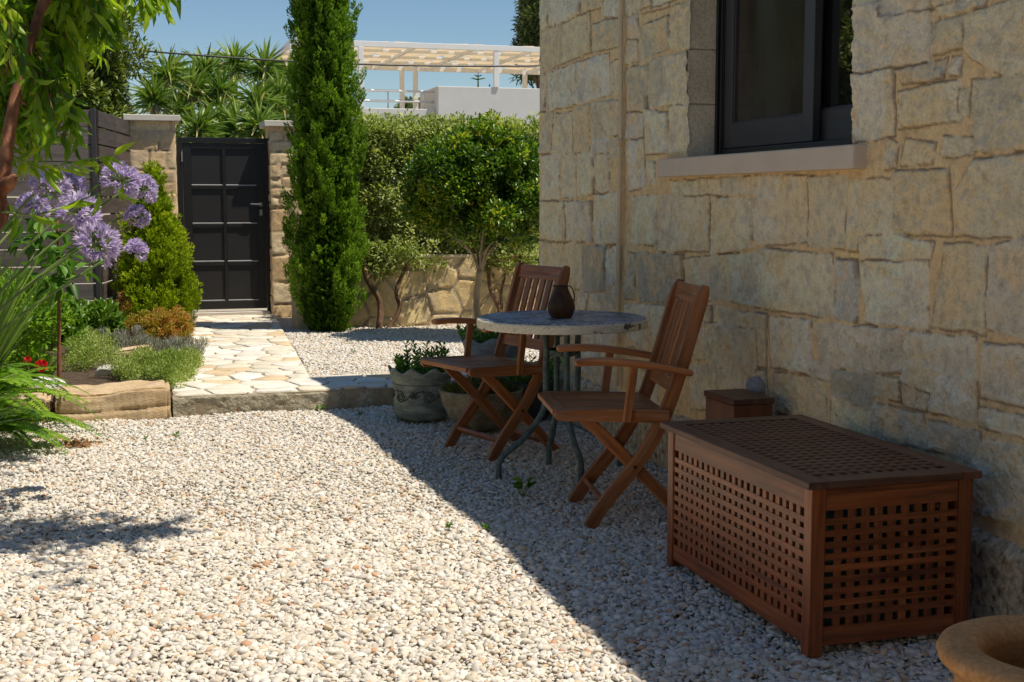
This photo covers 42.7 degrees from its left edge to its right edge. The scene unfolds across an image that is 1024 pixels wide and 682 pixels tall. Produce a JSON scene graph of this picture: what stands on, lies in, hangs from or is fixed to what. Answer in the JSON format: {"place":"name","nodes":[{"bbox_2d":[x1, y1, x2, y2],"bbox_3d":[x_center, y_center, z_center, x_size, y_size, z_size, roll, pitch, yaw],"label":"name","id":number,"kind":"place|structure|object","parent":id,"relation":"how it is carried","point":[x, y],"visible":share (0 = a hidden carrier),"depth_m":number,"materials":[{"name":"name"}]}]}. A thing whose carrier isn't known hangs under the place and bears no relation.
{"place":"outdoors","nodes":[
{"label":"outdoors","id":0,"kind":"place"},
{"bbox_2d":[2,318,195,423],"bbox_3d":[-4.694,0.194,10.139,4.720,0.150,5.520,-2,6,-16],"label":"planting bed","id":1,"kind":"object","parent":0,"point":[81,377],"visible":0.2,"depth_m":8.98,"materials":[{"name":"soil"}]},
{"bbox_2d":[0,239,48,367],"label":"tall grass","id":2,"kind":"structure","parent":1,"relation":"in","point":[10,337],"depth_m":6.66,"materials":[{"name":"green plant"}]},
{"bbox_2d":[23,356,31,392],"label":"red flower","id":3,"kind":"object","parent":1,"relation":"on","point":[26,358],"visible":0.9,"depth_m":7.89,"materials":[{"name":"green plant"}]},
{"bbox_2d":[7,355,73,373],"bbox_3d":[-3.227,0.167,8.882,0.432,0.177,0.396,5,8,37],"label":"daylily","id":4,"kind":"object","parent":1,"relation":"on","point":[50,358],"visible":0.23,"depth_m":8.84,"materials":[{"name":"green plant"}]},
{"bbox_2d":[34,359,47,395],"bbox_3d":[-2.852,0.231,7.939,0.083,0.247,0.076,-1,6,-5],"label":"red flower","id":5,"kind":"object","parent":1,"relation":"on","point":[42,362],"visible":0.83,"depth_m":7.92,"materials":[{"name":"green plant"}]},
{"bbox_2d":[0,266,86,376],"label":"leafy plant","id":6,"kind":"object","parent":1,"relation":"on","point":[44,320],"visible":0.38,"depth_m":8.85,"materials":[{"name":"green plant"}]},
{"bbox_2d":[26,376,65,392],"bbox_3d":[-2.928,0.273,8.191,0.269,0.096,0.191,-2,6,-16],"label":"rock","id":7,"kind":"object","parent":1,"relation":"on","point":[54,385],"visible":0.22,"depth_m":8.15,"materials":[{"name":"white stone"}]},
{"bbox_2d":[0,110,101,304],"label":"slat fence","id":8,"kind":"object","parent":1,"relation":"on","point":[88,291],"visible":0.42,"depth_m":11.57,"materials":[{"name":"grey wood"}]},
{"bbox_2d":[4,196,102,378],"bbox_3d":[-2.968,-0.304,8.497,0.599,1.292,0.530,2,6,16],"label":"sapling","id":9,"kind":"object","parent":1,"relation":"on","point":[69,265],"visible":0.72,"depth_m":8.45,"materials":[{"name":"green plant"}]},
{"bbox_2d":[0,350,106,425],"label":"sword fern","id":10,"kind":"object","parent":1,"relation":"on","point":[18,378],"visible":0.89,"depth_m":7.18,"materials":[{"name":"green plant"}]},
{"bbox_2d":[22,294,129,350],"bbox_3d":[-3.812,-0.161,11.321,0.955,0.503,1.932,0,6,3],"label":"ivy patch","id":11,"kind":"object","parent":1,"relation":"on","point":[98,313],"visible":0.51,"depth_m":11.16,"materials":[{"name":"green plant"}]},
{"bbox_2d":[0,161,158,433],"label":"agapanthus","id":12,"kind":"object","parent":1,"relation":"on","point":[28,203],"visible":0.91,"depth_m":5.41,"materials":[{"name":"purple plant"}]},
{"bbox_2d":[0,0,185,244],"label":"peach tree","id":13,"kind":"object","parent":1,"relation":"in","point":[41,46],"visible":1,"depth_m":4.53,"materials":[{"name":"green plant"}]},
{"bbox_2d":[61,326,154,380],"bbox_3d":[-2.941,0.105,9.532,0.700,0.286,2.578,-2,6,-16],"label":"thyme mound","id":14,"kind":"object","parent":1,"relation":"on","point":[83,352],"visible":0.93,"depth_m":9.29,"materials":[{"name":"green plant"}]},
{"bbox_2d":[95,364,124,375],"bbox_3d":[-2.754,0.215,9.056,0.230,0.110,0.133,0,6,-2],"label":"rock","id":15,"kind":"object","parent":1,"relation":"on","point":[104,371],"visible":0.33,"depth_m":9.00,"materials":[{"name":"white stone"}]},
{"bbox_2d":[94,323,143,351],"bbox_3d":[-3.225,-0.007,10.666,0.460,0.216,0.829,-2,6,-16],"label":"lavender bush","id":16,"kind":"object","parent":1,"relation":"on","point":[124,340],"visible":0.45,"depth_m":10.70,"materials":[{"name":"grey plant"}]},
{"bbox_2d":[112,289,141,333],"bbox_3d":[-3.466,-0.245,11.876,0.476,0.466,0.411,3,7,27],"label":"barberry shrub","id":17,"kind":"object","parent":1,"relation":"on","point":[126,305],"visible":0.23,"depth_m":11.78,"materials":[{"name":"brown plant"}]},
{"bbox_2d":[116,345,150,362],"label":"stone slab","id":18,"kind":"structure","parent":1,"relation":"on","point":[126,349],"depth_m":9.58,"materials":[{"name":"stone"}]},
{"bbox_2d":[109,158,202,327],"bbox_3d":[-3.276,-0.844,12.009,0.858,1.657,0.944,-2,6,-16],"label":"conical thuja","id":19,"kind":"object","parent":1,"relation":"on","point":[161,275],"visible":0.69,"depth_m":11.87,"materials":[{"name":"green plant"}]},
{"bbox_2d":[124,305,195,340],"bbox_3d":[-3.041,-0.144,11.301,0.509,0.351,0.781,-5,8,-39],"label":"barberry shrub","id":20,"kind":"object","parent":1,"relation":"on","point":[169,323],"visible":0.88,"depth_m":11.14,"materials":[{"name":"orange plant"}]},
{"bbox_2d":[133,343,205,389],"bbox_3d":[-2.345,0.184,8.831,0.487,0.248,1.292,-1,6,-10],"label":"thyme mound","id":21,"kind":"object","parent":1,"relation":"on","point":[172,366],"visible":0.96,"depth_m":8.77,"materials":[{"name":"green plant"}]},
{"bbox_2d":[132,332,208,355],"bbox_3d":[-2.642,0.041,10.149,0.581,0.213,1.286,-2,6,-16],"label":"lavender bush","id":22,"kind":"object","parent":1,"relation":"on","point":[176,342],"visible":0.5,"depth_m":10.00,"materials":[{"name":"grey plant"}]},
{"bbox_2d":[2,213,468,252],"bbox_3d":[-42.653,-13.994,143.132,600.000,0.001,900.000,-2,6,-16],"label":"ground","id":23,"kind":"structure","parent":0,"point":[101,231],"depth_m":55.99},
{"bbox_2d":[393,96,419,108],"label":"garden tree","id":24,"kind":"object","parent":23,"relation":"on","point":[409,105],"visible":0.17,"depth_m":47.00,"materials":[{"name":"green plant"}]},
{"bbox_2d":[351,86,539,193],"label":"neighbour house","id":25,"kind":"structure","parent":23,"relation":"on","point":[522,103],"depth_m":38.81,"materials":[{"name":"white paint"}]},
{"bbox_2d":[272,38,539,108],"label":"pergola","id":26,"kind":"object","parent":25,"relation":"on","point":[518,55],"visible":0.33,"depth_m":41.21,"materials":[{"name":"white paint"}]},
{"bbox_2d":[470,75,485,86],"bbox_3d":[-1.026,-7.913,39.967,0.461,0.521,0.472,-2,6,-16],"label":"antenna","id":27,"kind":"object","parent":25,"relation":"on","point":[478,79],"visible":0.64,"depth_m":39.95,"materials":[{"name":"metal"}]},
{"bbox_2d":[508,0,539,88],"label":"eucalyptus tree","id":28,"kind":"object","parent":23,"relation":"on","point":[527,27],"visible":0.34,"depth_m":52.80,"materials":[{"name":"green plant"}]},
{"bbox_2d":[536,0,1023,619],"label":"stone house","id":29,"kind":"structure","parent":23,"relation":"on","point":[822,200],"depth_m":5.08,"materials":[{"name":"beige stone"}]},
{"bbox_2d":[714,0,853,154],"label":"window","id":30,"kind":"structure","parent":29,"relation":"in","point":[783,69],"depth_m":5.51,"materials":[{"name":"black glass"}]},
{"bbox_2d":[1,265,535,376],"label":"terrace","id":31,"kind":"structure","parent":0,"point":[285,322],"depth_m":14.70,"materials":[{"name":"beige stone"}]},
{"bbox_2d":[18,5,159,249],"bbox_3d":[-4.551,-2.157,13.484,1.647,4.232,1.664,5,8,38],"label":"olive tree","id":32,"kind":"object","parent":31,"relation":"on","point":[102,90],"visible":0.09,"depth_m":13.29,"materials":[{"name":"green plant"}]},
{"bbox_2d":[90,108,131,308],"bbox_3d":[-3.790,-1.119,12.490,0.072,2.060,1.664,-1,6,-7],"label":"side fence","id":33,"kind":"object","parent":31,"relation":"on","point":[109,137],"visible":0.31,"depth_m":12.01,"materials":[{"name":"grey wood"}]},
{"bbox_2d":[123,114,179,227],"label":"gate pillar","id":34,"kind":"structure","parent":31,"relation":"on","point":[153,136],"depth_m":13.28,"materials":[{"name":"stone"}]},
{"bbox_2d":[128,43,220,203],"bbox_3d":[-4.210,-2.073,16.303,0.775,3.273,1.532,3,7,25],"label":"yucca tree","id":35,"kind":"object","parent":31,"relation":"on","point":[157,95],"visible":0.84,"depth_m":16.08,"materials":[{"name":"green plant"}]},
{"bbox_2d":[179,37,256,114],"bbox_3d":[-3.757,-2.264,17.005,1.191,3.494,1.439,-2,6,-16],"label":"yucca tree","id":36,"kind":"object","parent":31,"relation":"on","point":[226,69],"visible":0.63,"depth_m":16.75,"materials":[{"name":"green plant"}]},
{"bbox_2d":[170,88,286,164],"bbox_3d":[-3.366,-1.663,15.436,1.497,2.662,1.444,-2,6,-16],"label":"yucca tree","id":37,"kind":"object","parent":31,"relation":"on","point":[221,120],"visible":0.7,"depth_m":15.05,"materials":[{"name":"green plant"}]},
{"bbox_2d":[224,36,299,120],"bbox_3d":[-3.062,-2.235,16.967,1.108,3.461,1.930,0,6,3],"label":"yucca tree","id":38,"kind":"object","parent":31,"relation":"on","point":[272,75],"visible":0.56,"depth_m":16.55,"materials":[{"name":"green plant"}]},
{"bbox_2d":[259,120,301,317],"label":"gate pillar","id":39,"kind":"structure","parent":31,"relation":"on","point":[279,142],"depth_m":13.71,"materials":[{"name":"stone"}]},
{"bbox_2d":[176,137,270,315],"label":"garden gate","id":40,"kind":"structure","parent":39,"relation":"attached to","point":[223,191],"depth_m":13.70,"materials":[{"name":"metal"}]},
{"bbox_2d":[182,143,266,309],"bbox_3d":[-3.002,-1.197,13.696,0.831,1.728,0.040,-2,6,-16],"label":"door leaf","id":41,"kind":"structure","parent":40,"relation":"in","point":[186,147],"depth_m":13.70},
{"bbox_2d":[279,0,370,331],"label":"cypress tree","id":42,"kind":"object","parent":31,"relation":"on","point":[326,261],"visible":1,"depth_m":11.91,"materials":[{"name":"green plant"}]},
{"bbox_2d":[283,324,538,376],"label":"gravel","id":43,"kind":"structure","parent":31,"relation":"on","point":[322,354],"depth_m":10.92,"materials":[{"name":"white gravel"}]},
{"bbox_2d":[291,252,538,329],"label":"stone wall","id":44,"kind":"structure","parent":31,"relation":"on","point":[427,298],"depth_m":12.74,"materials":[{"name":"beige stone"}]},
{"bbox_2d":[351,108,539,327],"bbox_3d":[0.067,-1.262,13.291,3.727,2.182,1.482,-2,6,-16],"label":"clipped hedge","id":45,"kind":"object","parent":31,"relation":"on","point":[392,146],"visible":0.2,"depth_m":12.58,"materials":[{"name":"green plant"}]},
{"bbox_2d":[397,108,539,330],"bbox_3d":[-0.282,-1.017,11.612,1.469,2.088,1.451,-2,6,-16],"label":"round headed tree","id":46,"kind":"object","parent":31,"relation":"on","point":[476,184],"visible":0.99,"depth_m":11.23,"materials":[{"name":"green plant"}]},
{"bbox_2d":[26,0,536,197],"label":"sky","id":47,"kind":"structure","parent":0,"point":[202,22],"materials":[{"name":"blue"}]},
{"bbox_2d":[171,314,466,417],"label":"path","id":48,"kind":"structure","parent":0,"point":[253,363],"depth_m":8.64,"materials":[{"name":"beige stone"}]},
{"bbox_2d":[127,48,539,66],"bbox_3d":[-3.859,-3.959,15.418,17.101,1.275,0.022,-2,6,-16],"label":"overhead cable","id":49,"kind":"object","parent":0,"point":[353,63],"visible":0.45,"depth_m":16.14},
{"bbox_2d":[0,405,667,544],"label":"gravel","id":50,"kind":"structure","parent":0,"point":[347,460],"depth_m":6.32,"materials":[{"name":"white gravel"}]},
{"bbox_2d":[34,435,110,447],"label":"leaf litter","id":51,"kind":"object","parent":50,"relation":"on","point":[75,442],"visible":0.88,"depth_m":6.99,"materials":[{"name":"brown plant"}]},
{"bbox_2d":[10,324,755,675],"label":"fallen leaves","id":52,"kind":"object","parent":50,"relation":"on","point":[338,554],"visible":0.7,"depth_m":5.71,"materials":[{"name":"brown plant"}]},
{"bbox_2d":[388,340,450,420],"bbox_3d":[-0.538,0.225,7.821,0.395,0.475,0.409,-2,6,-16],"label":"decorated pot","id":53,"kind":"object","parent":50,"relation":"on","point":[415,393],"visible":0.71,"depth_m":7.68,"materials":[{"name":"ceramic"}]},
{"bbox_2d":[438,374,524,431],"bbox_3d":[-0.181,0.334,7.461,0.506,0.339,0.509,-2,6,-16],"label":"clay bowl","id":54,"kind":"object","parent":50,"relation":"on","point":[456,398],"visible":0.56,"depth_m":7.32,"materials":[{"name":"ceramic"}]},
{"bbox_2d":[456,323,519,381],"bbox_3d":[-0.138,0.137,8.287,0.422,0.559,0.432,2,6,16],"label":"blue grey pot","id":55,"kind":"object","parent":50,"relation":"on","point":[483,343],"visible":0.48,"depth_m":8.14,"materials":[{"name":"ceramic"}]},
{"bbox_2d":[420,262,569,460],"bbox_3d":[-0.086,0.102,6.814,0.632,0.991,0.548,-4,7,-33],"label":"folding armchair","id":56,"kind":"object","parent":50,"relation":"on","point":[487,369],"visible":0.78,"depth_m":6.83,"materials":[{"name":"brown wood"}]},
{"bbox_2d":[512,476,535,495],"bbox_3d":[0.054,0.636,5.790,0.118,0.101,0.116,-2,6,-16],"label":"weed","id":57,"kind":"object","parent":50,"relation":"on","point":[518,484],"visible":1,"depth_m":5.78,"materials":[{"name":"green plant"}]},
{"bbox_2d":[503,354,563,419],"bbox_3d":[0.097,0.265,7.883,0.416,0.391,0.422,-6,9,-44],"label":"dark clay pot","id":58,"kind":"object","parent":50,"relation":"on","point":[534,408],"visible":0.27,"depth_m":7.75,"materials":[{"name":"ceramic"}]},
{"bbox_2d":[477,310,647,480],"bbox_3d":[0.237,0.264,6.247,0.809,0.762,0.807,-2,6,-16],"label":"bistro table","id":59,"kind":"object","parent":50,"relation":"on","point":[577,324],"visible":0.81,"depth_m":6.14,"materials":[{"name":"grey stone"}]},
{"bbox_2d":[548,285,574,318],"bbox_3d":[0.231,-0.185,6.134,0.129,0.154,0.129,1,6,8],"label":"jug","id":60,"kind":"object","parent":59,"relation":"on","point":[561,304],"visible":1,"depth_m":6.09,"materials":[{"name":"brown ceramic"}]},
{"bbox_2d":[0,412,954,681],"bbox_3d":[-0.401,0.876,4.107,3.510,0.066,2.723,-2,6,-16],"label":"gravel","id":61,"kind":"structure","parent":0,"point":[386,576],"depth_m":4.20,"materials":[{"name":"white gravel"}]},
{"bbox_2d":[0,392,50,421],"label":"sandstone block","id":62,"kind":"structure","parent":61,"relation":"on","point":[45,398],"depth_m":7.76,"materials":[{"name":"beige stone"}]},
{"bbox_2d":[0,381,103,454],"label":"sword fern","id":63,"kind":"object","parent":61,"relation":"on","point":[21,426],"visible":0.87,"depth_m":6.76,"materials":[{"name":"green plant"}]},
{"bbox_2d":[55,380,170,421],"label":"sandstone block","id":64,"kind":"structure","parent":61,"relation":"on","point":[134,400],"depth_m":7.85,"materials":[{"name":"beige stone"}]},
{"bbox_2d":[314,404,324,412],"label":"weed","id":65,"kind":"object","parent":61,"relation":"on","point":[321,406],"visible":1,"depth_m":8.01,"materials":[{"name":"green plant"}]},
{"bbox_2d":[445,521,451,531],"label":"weed","id":66,"kind":"object","parent":61,"relation":"on","point":[448,525],"visible":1,"depth_m":5.16,"materials":[{"name":"green plant"}]},
{"bbox_2d":[481,522,491,530],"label":"weed","id":67,"kind":"object","parent":61,"relation":"on","point":[486,528],"visible":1,"depth_m":5.14,"materials":[{"name":"green plant"}]},
{"bbox_2d":[538,278,708,528],"bbox_3d":[0.449,0.249,5.447,0.632,0.991,0.548,-1,6,-6],"label":"folding armchair","id":68,"kind":"object","parent":61,"relation":"on","point":[667,364],"visible":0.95,"depth_m":5.27,"materials":[{"name":"brown wood"}]},
{"bbox_2d":[704,389,774,506],"bbox_3d":[0.907,0.475,5.268,0.180,0.530,0.270,-2,6,-16],"label":"wooden box","id":69,"kind":"object","parent":61,"relation":"on","point":[731,403],"visible":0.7,"depth_m":5.15,"materials":[{"name":"wood"}]},
{"bbox_2d":[746,376,765,394],"bbox_3d":[1.017,0.190,5.433,0.098,0.087,0.086,-2,6,-16],"label":"wall stone","id":70,"kind":"object","parent":69,"relation":"on","point":[756,384],"visible":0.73,"depth_m":5.40,"materials":[{"name":"grey stone"}]},
{"bbox_2d":[660,415,981,657],"bbox_3d":[0.950,0.590,4.273,0.566,0.515,1.065,-2,6,-16],"label":"storage chest","id":71,"kind":"object","parent":61,"relation":"on","point":[816,469],"visible":0.98,"depth_m":3.86,"materials":[{"name":"brown wood"}]},
{"bbox_2d":[702,492,937,625],"bbox_3d":[0.967,0.627,4.269,0.410,0.329,0.900,-2,6,-16],"label":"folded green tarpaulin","id":72,"kind":"object","parent":71,"relation":"in","point":[829,514],"visible":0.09,"depth_m":3.87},
{"bbox_2d":[936,615,1023,681],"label":"terracotta planter","id":73,"kind":"object","parent":61,"relation":"on","point":[987,649],"visible":1,"depth_m":2.65,"materials":[{"name":"orange ceramic"}]}
]}

